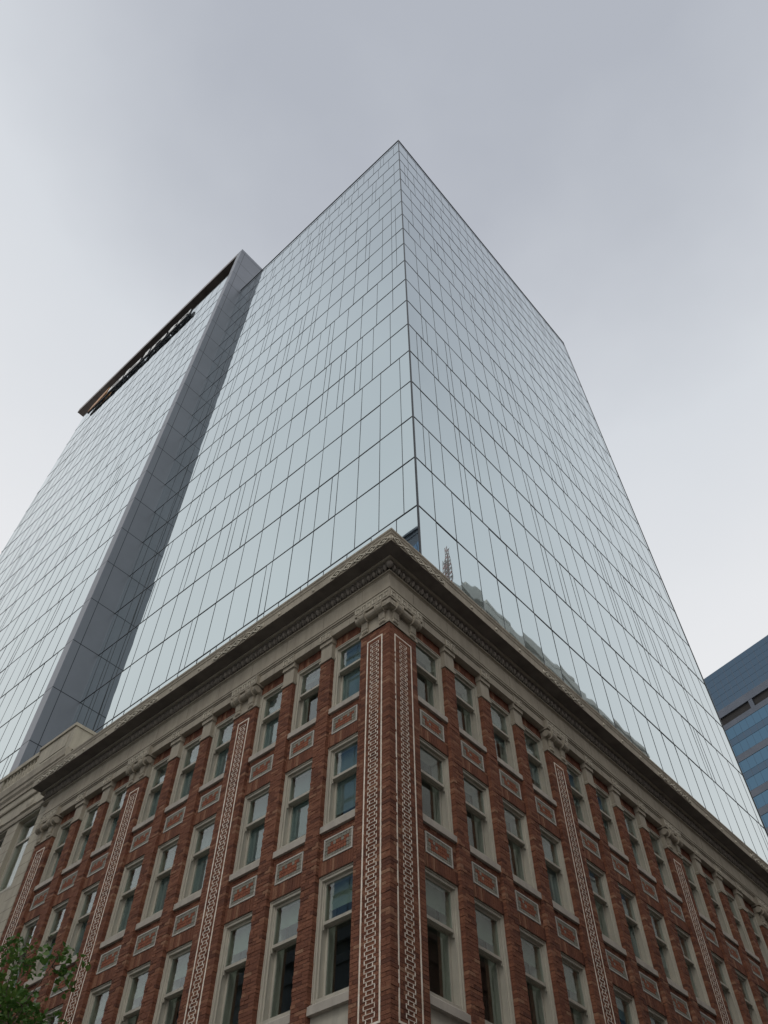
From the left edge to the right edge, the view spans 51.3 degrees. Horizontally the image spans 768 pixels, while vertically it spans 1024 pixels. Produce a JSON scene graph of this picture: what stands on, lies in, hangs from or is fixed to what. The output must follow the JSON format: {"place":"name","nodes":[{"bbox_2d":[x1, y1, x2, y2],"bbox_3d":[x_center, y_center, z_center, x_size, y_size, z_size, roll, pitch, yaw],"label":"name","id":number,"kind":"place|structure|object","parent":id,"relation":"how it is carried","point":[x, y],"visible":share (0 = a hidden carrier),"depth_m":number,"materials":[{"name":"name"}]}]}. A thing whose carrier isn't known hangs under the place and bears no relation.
{"place":"outdoors","nodes":[
{"label":"outdoors","id":0,"kind":"place"},
{"bbox_2d":[0,0,767,678],"label":"sky","id":1,"kind":"structure","parent":0,"point":[610,156],"materials":[{"name":"grey"}]},
{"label":"pavement","id":2,"kind":"structure","parent":0,"visible":0},
{"bbox_2d":[0,933,90,1023],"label":"street tree","id":3,"kind":"object","parent":2,"relation":"on","point":[14,1002],"visible":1,"depth_m":15.89,"materials":[{"name":"green plant"}]},
{"bbox_2d":[0,722,96,938],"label":"stone building","id":4,"kind":"structure","parent":2,"relation":"on","point":[22,809],"depth_m":30.60,"materials":[{"name":"stone"}]},
{"bbox_2d":[0,814,38,893],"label":"window","id":5,"kind":"structure","parent":4,"relation":"in","point":[19,842],"depth_m":29.24,"materials":[{"name":"paint"}]},
{"bbox_2d":[0,527,767,1023],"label":"brick building","id":6,"kind":"structure","parent":2,"relation":"on","point":[390,777],"depth_m":21.38,"materials":[{"name":"brick"}]},
{"bbox_2d":[3,915,39,988],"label":"window","id":7,"kind":"structure","parent":6,"relation":"in","point":[28,929],"depth_m":24.75,"materials":[{"name":"paint"}]},
{"bbox_2d":[24,899,68,988],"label":"window","id":8,"kind":"structure","parent":6,"relation":"in","point":[57,913],"depth_m":23.74,"materials":[{"name":"paint"}]},
{"bbox_2d":[43,1004,62,1023],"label":"window","id":9,"kind":"structure","parent":6,"relation":"in","point":[59,1008],"depth_m":21.03,"materials":[{"name":"paint"}]},
{"bbox_2d":[34,818,72,891],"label":"window","id":10,"kind":"structure","parent":6,"relation":"in","point":[58,845],"depth_m":26.90,"materials":[{"name":"paint"}]},
{"bbox_2d":[55,881,99,971],"bbox_3d":[-8.455,11.820,22.770,1.101,2.327,0.590,-35,-61,23],"label":"window","id":11,"kind":"structure","parent":6,"relation":"in","point":[75,937],"depth_m":23.07,"materials":[{"name":"paint"}]},
{"bbox_2d":[61,800,99,874],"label":"window","id":12,"kind":"structure","parent":6,"relation":"in","point":[77,853],"depth_m":26.30,"materials":[{"name":"paint"}]},
{"bbox_2d":[82,980,111,1023],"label":"window","id":13,"kind":"structure","parent":6,"relation":"in","point":[95,1007],"depth_m":20.07,"materials":[{"name":"paint"}]},
{"bbox_2d":[90,782,127,857],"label":"window","id":14,"kind":"structure","parent":6,"relation":"in","point":[117,799],"depth_m":25.69,"materials":[{"name":"paint"}]},
{"bbox_2d":[99,856,143,949],"bbox_3d":[-6.913,10.721,21.946,1.101,2.327,0.590,-35,-61,23],"label":"window","id":15,"kind":"structure","parent":6,"relation":"in","point":[125,896],"depth_m":22.15,"materials":[{"name":"paint"}]},
{"bbox_2d":[115,961,150,1023],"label":"window","id":16,"kind":"structure","parent":6,"relation":"in","point":[136,979],"depth_m":19.39,"materials":[{"name":"paint"}]},
{"bbox_2d":[132,755,169,832],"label":"window","id":17,"kind":"structure","parent":6,"relation":"in","point":[153,790],"depth_m":24.87,"materials":[{"name":"paint"}]},
{"bbox_2d":[135,835,178,930],"bbox_3d":[-5.778,9.912,21.340,1.101,2.327,0.590,-35,-61,23],"label":"window","id":18,"kind":"structure","parent":6,"relation":"in","point":[159,881],"depth_m":21.54,"materials":[{"name":"glass"}]},
{"bbox_2d":[152,941,191,1023],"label":"window","id":19,"kind":"structure","parent":6,"relation":"in","point":[175,968],"depth_m":18.66,"materials":[{"name":"paint"}]},
{"bbox_2d":[164,735,200,813],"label":"window","id":20,"kind":"structure","parent":6,"relation":"in","point":[181,788],"depth_m":24.26,"materials":[{"name":"paint"}]},
{"bbox_2d":[173,814,215,910],"bbox_3d":[-4.643,9.102,20.734,1.101,2.327,0.590,-35,-61,23],"label":"window","id":21,"kind":"structure","parent":6,"relation":"in","point":[195,868],"depth_m":20.93,"materials":[{"name":"glass"}]},
{"bbox_2d":[199,714,234,792],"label":"window","id":22,"kind":"structure","parent":6,"relation":"in","point":[219,749],"depth_m":23.65,"materials":[{"name":"paint"}]},
{"bbox_2d":[209,912,251,1023],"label":"window","id":23,"kind":"structure","parent":6,"relation":"in","point":[236,933],"depth_m":17.58,"materials":[{"name":"paint"}]},
{"bbox_2d":[229,783,269,881],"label":"window","id":24,"kind":"structure","parent":6,"relation":"in","point":[249,845],"depth_m":20.10,"materials":[{"name":"glass"}]},
{"bbox_2d":[248,683,282,762],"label":"window","id":25,"kind":"structure","parent":6,"relation":"in","point":[268,716],"depth_m":22.82,"materials":[{"name":"paint"}]},
{"bbox_2d":[256,888,300,1023],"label":"window","id":26,"kind":"structure","parent":6,"relation":"in","point":[284,911],"depth_m":16.83,"materials":[{"name":"paint"}]},
{"bbox_2d":[272,758,312,859],"bbox_3d":[-1.966,7.194,19.305,1.101,2.327,0.590,-35,-61,23],"label":"window","id":27,"kind":"structure","parent":6,"relation":"in","point":[295,801],"depth_m":19.49,"materials":[{"name":"glass"}]},
{"bbox_2d":[287,658,320,739],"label":"window","id":28,"kind":"structure","parent":6,"relation":"in","point":[311,673],"depth_m":22.30,"materials":[{"name":"paint"}]},
{"bbox_2d":[306,862,352,1017],"bbox_3d":[-0.840,8.478,15.888,1.101,2.697,0.590,-35,-61,23],"label":"window","id":29,"kind":"structure","parent":6,"relation":"in","point":[335,888],"depth_m":16.16,"materials":[{"name":"paint"}]},
{"bbox_2d":[320,732,357,834],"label":"window","id":30,"kind":"structure","parent":6,"relation":"in","point":[340,794],"depth_m":18.88,"materials":[{"name":"glass"}]},
{"bbox_2d":[328,633,360,714],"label":"window","id":31,"kind":"structure","parent":6,"relation":"in","point":[346,679],"depth_m":21.60,"materials":[{"name":"paint"}]},
{"bbox_2d":[416,637,447,723],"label":"window","id":32,"kind":"structure","parent":6,"relation":"in","point":[432,661],"depth_m":21.89,"materials":[{"name":"paint"}]},
{"bbox_2d":[420,737,456,843],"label":"window","id":33,"kind":"structure","parent":6,"relation":"in","point":[442,823],"depth_m":19.16,"materials":[{"name":"paint"}]},
{"bbox_2d":[425,867,470,1023],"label":"window","id":34,"kind":"structure","parent":6,"relation":"in","point":[441,895],"depth_m":16.32,"materials":[{"name":"paint"}]},
{"bbox_2d":[454,668,486,752],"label":"window","id":35,"kind":"structure","parent":6,"relation":"in","point":[469,700],"depth_m":22.61,"materials":[{"name":"paint"}]},
{"bbox_2d":[462,768,500,872],"bbox_3d":[2.131,7.552,19.559,0.590,2.327,1.241,-35,-61,23],"label":"window","id":36,"kind":"structure","parent":6,"relation":"in","point":[485,852],"depth_m":19.89,"materials":[{"name":"paint"}]},
{"bbox_2d":[474,898,515,1023],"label":"window","id":37,"kind":"structure","parent":6,"relation":"in","point":[490,923],"depth_m":17.21,"materials":[{"name":"paint"}]},
{"bbox_2d":[490,698,522,780],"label":"window","id":38,"kind":"structure","parent":6,"relation":"in","point":[501,719],"depth_m":23.31,"materials":[{"name":"paint"}]},
{"bbox_2d":[502,798,541,899],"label":"window","id":39,"kind":"structure","parent":6,"relation":"in","point":[525,878],"depth_m":20.62,"materials":[{"name":"paint"}]},
{"bbox_2d":[519,926,557,1023],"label":"window","id":40,"kind":"structure","parent":6,"relation":"in","point":[534,949],"depth_m":18.16,"materials":[{"name":"paint"}]},
{"bbox_2d":[523,725,556,806],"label":"window","id":41,"kind":"structure","parent":6,"relation":"in","point":[534,746],"depth_m":24.01,"materials":[{"name":"paint"}]},
{"bbox_2d":[539,825,579,924],"bbox_3d":[4.332,9.538,21.031,0.590,2.327,1.241,-35,-61,23],"label":"window","id":42,"kind":"structure","parent":6,"relation":"in","point":[552,847],"depth_m":21.28,"materials":[{"name":"paint"}]},
{"bbox_2d":[561,952,594,1023],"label":"window","id":43,"kind":"structure","parent":6,"relation":"in","point":[574,972],"depth_m":19.07,"materials":[{"name":"paint"}]},
{"bbox_2d":[566,760,599,839],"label":"window","id":44,"kind":"structure","parent":6,"relation":"in","point":[582,807],"depth_m":25.04,"materials":[{"name":"paint"}]},
{"bbox_2d":[586,859,626,956],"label":"window","id":45,"kind":"structure","parent":6,"relation":"in","point":[608,926],"depth_m":22.35,"materials":[{"name":"paint"}]},
{"bbox_2d":[594,783,628,861],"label":"window","id":46,"kind":"structure","parent":6,"relation":"in","point":[608,816],"depth_m":25.78,"materials":[{"name":"paint"}]},
{"bbox_2d":[613,985,638,1023],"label":"window","id":47,"kind":"structure","parent":6,"relation":"in","point":[625,1003],"depth_m":20.24,"materials":[{"name":"paint"}]},
{"bbox_2d":[617,882,658,977],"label":"window","id":48,"kind":"structure","parent":6,"relation":"in","point":[637,934],"depth_m":23.03,"materials":[{"name":"paint"}]},
{"bbox_2d":[621,805,656,882],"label":"window","id":49,"kind":"structure","parent":6,"relation":"in","point":[639,852],"depth_m":26.49,"materials":[{"name":"paint"}]},
{"bbox_2d":[647,1006,667,1023],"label":"window","id":50,"kind":"structure","parent":6,"relation":"in","point":[656,1018],"depth_m":21.04,"materials":[{"name":"paint"}]},
{"bbox_2d":[648,827,682,902],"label":"window","id":51,"kind":"structure","parent":6,"relation":"in","point":[669,886],"depth_m":27.23,"materials":[{"name":"paint"}]},
{"bbox_2d":[647,904,688,997],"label":"window","id":52,"kind":"structure","parent":6,"relation":"in","point":[658,922],"depth_m":23.77,"materials":[{"name":"paint"}]},
{"bbox_2d":[675,925,716,1015],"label":"window","id":53,"kind":"structure","parent":6,"relation":"in","point":[690,958],"depth_m":24.51,"materials":[{"name":"paint"}]},
{"bbox_2d":[681,854,715,928],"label":"window","id":54,"kind":"structure","parent":6,"relation":"in","point":[690,872],"depth_m":28.22,"materials":[{"name":"paint"}]},
{"bbox_2d":[703,872,738,945],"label":"window","id":55,"kind":"structure","parent":6,"relation":"in","point":[720,912],"depth_m":28.95,"materials":[{"name":"paint"}]},
{"bbox_2d":[711,952,743,1023],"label":"window","id":56,"kind":"structure","parent":6,"relation":"in","point":[735,1013],"depth_m":25.63,"materials":[{"name":"paint"}]},
{"bbox_2d":[725,890,759,962],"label":"window","id":57,"kind":"structure","parent":6,"relation":"in","point":[742,930],"depth_m":29.68,"materials":[{"name":"paint"}]},
{"bbox_2d":[734,968,762,1023],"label":"window","id":58,"kind":"structure","parent":6,"relation":"in","point":[744,984],"depth_m":26.58,"materials":[{"name":"paint"}]},
{"bbox_2d":[746,908,767,968],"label":"window","id":59,"kind":"structure","parent":6,"relation":"in","point":[761,942],"depth_m":30.60,"materials":[{"name":"paint"}]},
{"bbox_2d":[757,985,767,1012],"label":"window","id":60,"kind":"structure","parent":6,"relation":"in","point":[764,995],"depth_m":27.65,"materials":[{"name":"paint"}]},
{"bbox_2d":[0,140,767,863],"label":"glass tower","id":61,"kind":"structure","parent":2,"relation":"on","point":[374,350],"depth_m":59.14,"materials":[{"name":"glass"}]},
{"bbox_2d":[87,309,192,413],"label":"tower sign","id":62,"kind":"object","parent":61,"relation":"attached to","point":[108,391],"visible":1,"depth_m":118.48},
{"bbox_2d":[704,635,767,832],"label":"office tower","id":63,"kind":"structure","parent":2,"relation":"on","point":[737,686],"depth_m":161.44,"materials":[{"name":"teal glass"}]}
]}

